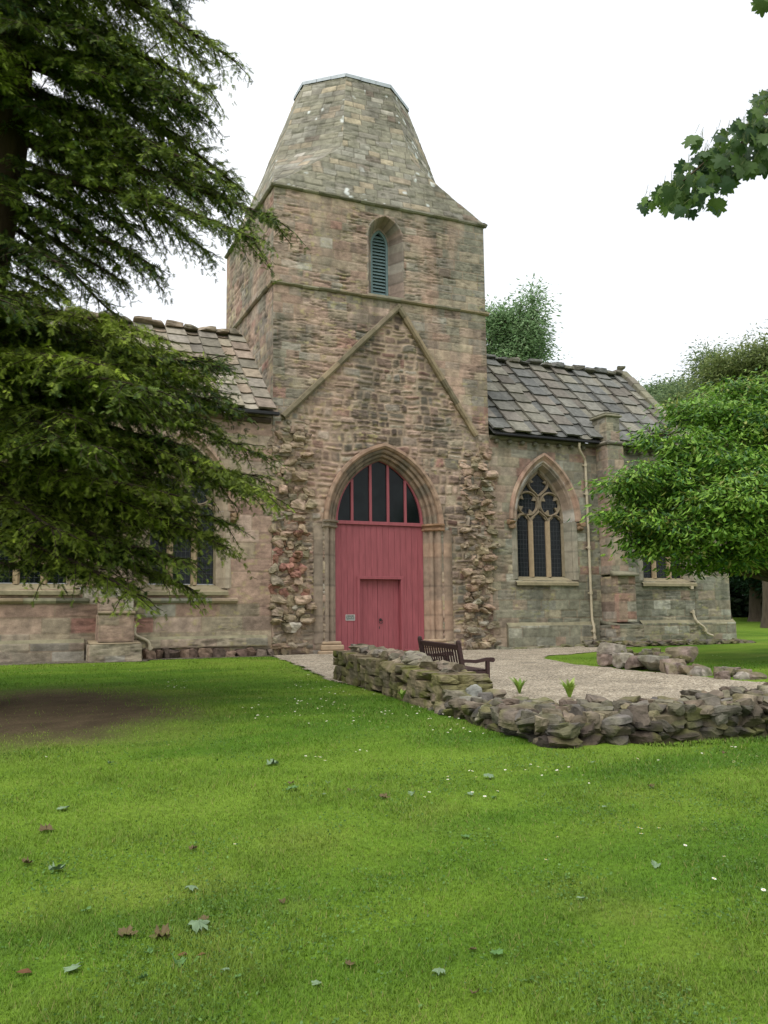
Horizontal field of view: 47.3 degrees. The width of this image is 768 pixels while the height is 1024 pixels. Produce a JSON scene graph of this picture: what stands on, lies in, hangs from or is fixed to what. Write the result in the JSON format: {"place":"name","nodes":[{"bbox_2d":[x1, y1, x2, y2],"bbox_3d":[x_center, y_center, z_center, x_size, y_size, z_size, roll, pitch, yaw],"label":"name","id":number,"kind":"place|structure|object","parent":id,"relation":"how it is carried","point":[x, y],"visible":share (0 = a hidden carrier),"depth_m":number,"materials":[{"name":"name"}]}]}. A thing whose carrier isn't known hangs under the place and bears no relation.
{"place":"outdoors","nodes":[
{"label":"outdoors","id":0,"kind":"place"},
{"bbox_2d":[0,617,767,1023],"bbox_3d":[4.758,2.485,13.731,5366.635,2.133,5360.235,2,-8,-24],"label":"lawn","id":1,"kind":"structure","parent":0,"point":[82,713],"depth_m":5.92,"materials":[{"name":"green plant"}]},
{"bbox_2d":[17,968,32,972],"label":"fallen leaf","id":2,"kind":"object","parent":1,"relation":"on","point":[26,970],"visible":1,"depth_m":3.73,"materials":[{"name":"brown plant"}]},
{"bbox_2d":[22,857,33,862],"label":"fallen leaf","id":3,"kind":"object","parent":1,"relation":"on","point":[24,860],"visible":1,"depth_m":5.26,"materials":[{"name":"brown plant"}]},
{"bbox_2d":[39,823,53,830],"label":"fallen leaf","id":4,"kind":"object","parent":1,"relation":"on","point":[45,827],"visible":1,"depth_m":6.02,"materials":[{"name":"brown plant"}]},
{"bbox_2d":[48,862,64,869],"bbox_3d":[-1.917,2.076,5.147,0.095,0.047,0.098,-6,-18,21],"label":"fallen leaf","id":5,"kind":"object","parent":1,"relation":"on","point":[59,866],"visible":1,"depth_m":5.12,"materials":[{"name":"green plant"}]},
{"bbox_2d":[64,962,81,972],"bbox_3d":[-1.337,1.954,3.763,0.080,0.017,0.083,-11,-1,-21],"label":"fallen leaf","id":6,"kind":"object","parent":1,"relation":"on","point":[72,967],"visible":1,"depth_m":3.75,"materials":[{"name":"green plant"}]},
{"bbox_2d":[117,924,138,936],"bbox_3d":[-1.211,1.984,4.145,0.098,0.033,0.095,-5,1,-17],"label":"fallen leaf","id":7,"kind":"object","parent":1,"relation":"on","point":[127,930],"visible":1,"depth_m":4.16,"materials":[{"name":"brown plant"}]},
{"bbox_2d":[0,655,268,664],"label":"gravel strip","id":8,"kind":"object","parent":1,"relation":"on","point":[29,663],"visible":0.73,"depth_m":21.55,"materials":[{"name":"grey gravel"}]},
{"bbox_2d":[0,0,310,628],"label":"conifer tree","id":9,"kind":"object","parent":1,"relation":"on","point":[47,441],"visible":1,"depth_m":12.45,"materials":[{"name":"green plant"}]},
{"bbox_2d":[149,923,170,938],"bbox_3d":[-1.052,1.972,4.114,0.098,0.048,0.095,8,2,-21],"label":"fallen leaf","id":10,"kind":"object","parent":1,"relation":"on","point":[165,929],"visible":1,"depth_m":4.14,"materials":[{"name":"brown plant"}]},
{"bbox_2d":[172,954,185,966],"bbox_3d":[-0.891,1.948,3.808,0.060,0.034,0.063,18,-10,-27],"label":"fallen leaf","id":11,"kind":"object","parent":1,"relation":"on","point":[182,959],"visible":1,"depth_m":3.81,"materials":[{"name":"green plant"}]},
{"bbox_2d":[184,885,197,890],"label":"fallen leaf","id":12,"kind":"object","parent":1,"relation":"on","point":[191,887],"visible":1,"depth_m":4.77,"materials":[{"name":"green plant"}]},
{"bbox_2d":[187,919,209,933],"bbox_3d":[-0.886,1.989,4.232,0.110,0.035,0.106,2,6,-41],"label":"fallen leaf","id":13,"kind":"object","parent":1,"relation":"on","point":[197,924],"visible":1,"depth_m":4.21,"materials":[{"name":"green plant"}]},
{"bbox_2d":[198,914,208,919],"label":"fallen leaf","id":14,"kind":"object","parent":1,"relation":"on","point":[204,917],"visible":0.62,"depth_m":4.33,"materials":[{"name":"brown plant"}]},
{"bbox_2d":[267,759,279,763],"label":"fallen leaf","id":15,"kind":"object","parent":1,"relation":"on","point":[272,761],"visible":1,"depth_m":8.41,"materials":[{"name":"green plant"}]},
{"bbox_2d":[285,785,297,789],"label":"fallen leaf","id":16,"kind":"object","parent":1,"relation":"on","point":[291,787],"visible":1,"depth_m":7.26,"materials":[{"name":"green plant"}]},
{"bbox_2d":[311,980,321,984],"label":"fallen leaf","id":17,"kind":"object","parent":1,"relation":"on","point":[315,982],"visible":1,"depth_m":3.61,"materials":[{"name":"green plant"}]},
{"bbox_2d":[345,959,354,964],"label":"fallen leaf","id":18,"kind":"object","parent":1,"relation":"on","point":[348,962],"visible":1,"depth_m":3.80,"materials":[{"name":"brown plant"}]},
{"bbox_2d":[0,73,736,662],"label":"church","id":19,"kind":"structure","parent":1,"relation":"on","point":[426,447],"depth_m":26.95,"materials":[{"name":"stone"}]},
{"bbox_2d":[0,459,81,594],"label":"window","id":20,"kind":"structure","parent":19,"relation":"in","point":[7,587],"depth_m":22.15,"materials":[{"name":"stone"}]},
{"bbox_2d":[136,432,239,594],"bbox_3d":[-5.443,-0.004,23.887,2.908,4.532,0.723,3,-8,-24],"label":"window","id":21,"kind":"structure","parent":19,"relation":"in","point":[221,580],"depth_m":24.10,"materials":[{"name":"stone"}]},
{"bbox_2d":[346,615,354,619],"bbox_3d":[-0.991,3.097,25.716,0.290,0.169,0.017,2,-8,-24],"label":"door plaque","id":22,"kind":"object","parent":19,"relation":"attached to","point":[350,617],"depth_m":25.71,"materials":[{"name":"white paint"}]},
{"bbox_2d":[360,579,377,646],"bbox_3d":[-0.486,3.106,26.132,0.634,2.177,0.045,3,-8,-24],"label":"door leaf","id":23,"kind":"structure","parent":19,"relation":"in","point":[368,588],"depth_m":26.14,"materials":[{"name":"red paint"}]},
{"bbox_2d":[366,215,404,299],"bbox_3d":[-0.095,-7.902,27.534,1.325,2.801,0.760,3,-8,-24],"label":"louvre window","id":24,"kind":"structure","parent":19,"relation":"in","point":[385,266],"depth_m":27.63,"materials":[{"name":"stone"}]},
{"bbox_2d":[377,580,398,649],"bbox_3d":[0.135,3.130,26.383,0.694,2.177,0.089,3,-8,-24],"label":"door leaf","id":25,"kind":"structure","parent":19,"relation":"in","point":[387,590],"depth_m":26.39,"materials":[{"name":"red paint"}]},
{"bbox_2d":[507,453,585,585],"bbox_3d":[5.180,0.232,28.619,2.908,4.332,0.723,3,-8,-24],"label":"window","id":26,"kind":"structure","parent":19,"relation":"in","point":[544,543],"depth_m":28.81,"materials":[{"name":"stone"}]},
{"bbox_2d":[638,482,696,586],"bbox_3d":[9.776,0.433,30.654,2.908,4.332,0.723,3,-8,-24],"label":"window","id":27,"kind":"structure","parent":19,"relation":"in","point":[651,575],"depth_m":30.49,"materials":[{"name":"stone"}]},
{"bbox_2d":[379,793,389,797],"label":"fallen leaf","id":28,"kind":"object","parent":1,"relation":"on","point":[383,795],"visible":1,"depth_m":6.98,"materials":[{"name":"brown plant"}]},
{"bbox_2d":[398,689,406,698],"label":"fern","id":29,"kind":"object","parent":1,"relation":"on","point":[401,693],"visible":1,"depth_m":13.05,"materials":[{"name":"green plant"}]},
{"bbox_2d":[432,967,445,974],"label":"fallen leaf","id":30,"kind":"object","parent":1,"relation":"on","point":[438,970],"visible":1,"depth_m":3.71,"materials":[{"name":"green plant"}]},
{"bbox_2d":[484,773,493,777],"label":"fallen leaf","id":31,"kind":"object","parent":1,"relation":"on","point":[489,775],"visible":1,"depth_m":7.74,"materials":[{"name":"green plant"}]},
{"bbox_2d":[491,948,503,954],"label":"fallen leaf","id":32,"kind":"object","parent":1,"relation":"on","point":[499,951],"visible":1,"depth_m":3.91,"materials":[{"name":"green plant"}]},
{"bbox_2d":[485,273,569,362],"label":"ash tree","id":33,"kind":"object","parent":1,"relation":"on","point":[520,333],"visible":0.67,"depth_m":47.25,"materials":[{"name":"green plant"}]},
{"bbox_2d":[333,643,767,748],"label":"ruined wall","id":34,"kind":"structure","parent":1,"relation":"on","point":[455,690],"depth_m":10.40,"materials":[{"name":"grey stone"}]},
{"bbox_2d":[539,576,761,616],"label":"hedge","id":35,"kind":"object","parent":1,"relation":"on","point":[739,605],"visible":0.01,"depth_m":59.70,"materials":[{"name":"plant"}]},
{"bbox_2d":[651,860,660,867],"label":"fallen leaf","id":36,"kind":"object","parent":1,"relation":"on","point":[655,864],"visible":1,"depth_m":5.17,"materials":[{"name":"green plant"}]},
{"bbox_2d":[567,364,767,581],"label":"broadleaf tree","id":37,"kind":"object","parent":1,"relation":"on","point":[683,499],"visible":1,"depth_m":21.07,"materials":[{"name":"green plant"}]},
{"bbox_2d":[582,638,755,646],"bbox_3d":[9.347,4.250,28.349,6.134,0.345,1.295,1,-7,-10],"label":"wall footing","id":38,"kind":"object","parent":1,"relation":"on","point":[640,642],"depth_m":28.09,"materials":[{"name":"grey stone"}]},
{"bbox_2d":[636,372,722,402],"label":"deciduous tree","id":39,"kind":"object","parent":1,"relation":"on","point":[652,390],"visible":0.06,"depth_m":57.59,"materials":[{"name":"green plant"}]},
{"bbox_2d":[596,643,766,679],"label":"ruined wall","id":40,"kind":"structure","parent":1,"relation":"on","point":[673,660],"depth_m":18.87,"materials":[{"name":"grey stone"}]},
{"bbox_2d":[649,333,748,618],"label":"deciduous tree","id":41,"kind":"object","parent":1,"relation":"on","point":[661,396],"visible":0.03,"depth_m":46.26,"materials":[{"name":"green plant"}]},
{"bbox_2d":[636,0,767,220],"bbox_3d":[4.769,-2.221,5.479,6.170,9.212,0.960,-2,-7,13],"label":"sycamore tree","id":42,"kind":"object","parent":1,"relation":"on","point":[723,165],"visible":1,"depth_m":5.81,"materials":[{"name":"green plant"}]},
{"bbox_2d":[657,319,767,627],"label":"deciduous tree","id":43,"kind":"object","parent":1,"relation":"on","point":[755,356],"visible":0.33,"depth_m":41.10,"materials":[{"name":"green plant"}]},
{"bbox_2d":[729,542,762,621],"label":"deciduous tree","id":44,"kind":"object","parent":1,"relation":"on","point":[754,586],"visible":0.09,"depth_m":49.41,"materials":[{"name":"green plant"}]},
{"bbox_2d":[6,0,767,583],"label":"sky","id":45,"kind":"structure","parent":0,"point":[549,122],"materials":[{"name":"white"}]},
{"bbox_2d":[273,646,764,703],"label":"gravel path","id":46,"kind":"structure","parent":0,"point":[538,672],"depth_m":18.14,"materials":[{"name":"beige gravel"}]},
{"bbox_2d":[418,636,494,677],"bbox_3d":[1.289,2.780,16.040,0.745,0.951,1.710,2,-6,-22],"label":"park bench","id":47,"kind":"object","parent":46,"relation":"on","point":[445,655],"visible":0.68,"depth_m":15.60,"materials":[{"name":"brown wood"}]},
{"bbox_2d":[509,677,526,692],"bbox_3d":[2.369,3.040,15.332,0.246,0.299,0.351,2,-8,-24],"label":"fern","id":48,"kind":"object","parent":46,"relation":"on","point":[519,684],"visible":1,"depth_m":15.33,"materials":[{"name":"green plant"}]},
{"bbox_2d":[560,677,577,696],"bbox_3d":[3.115,2.959,14.698,0.352,0.350,0.361,2,-8,-24],"label":"fern","id":49,"kind":"object","parent":46,"relation":"on","point":[569,687],"visible":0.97,"depth_m":14.64,"materials":[{"name":"green plant"}]}
]}

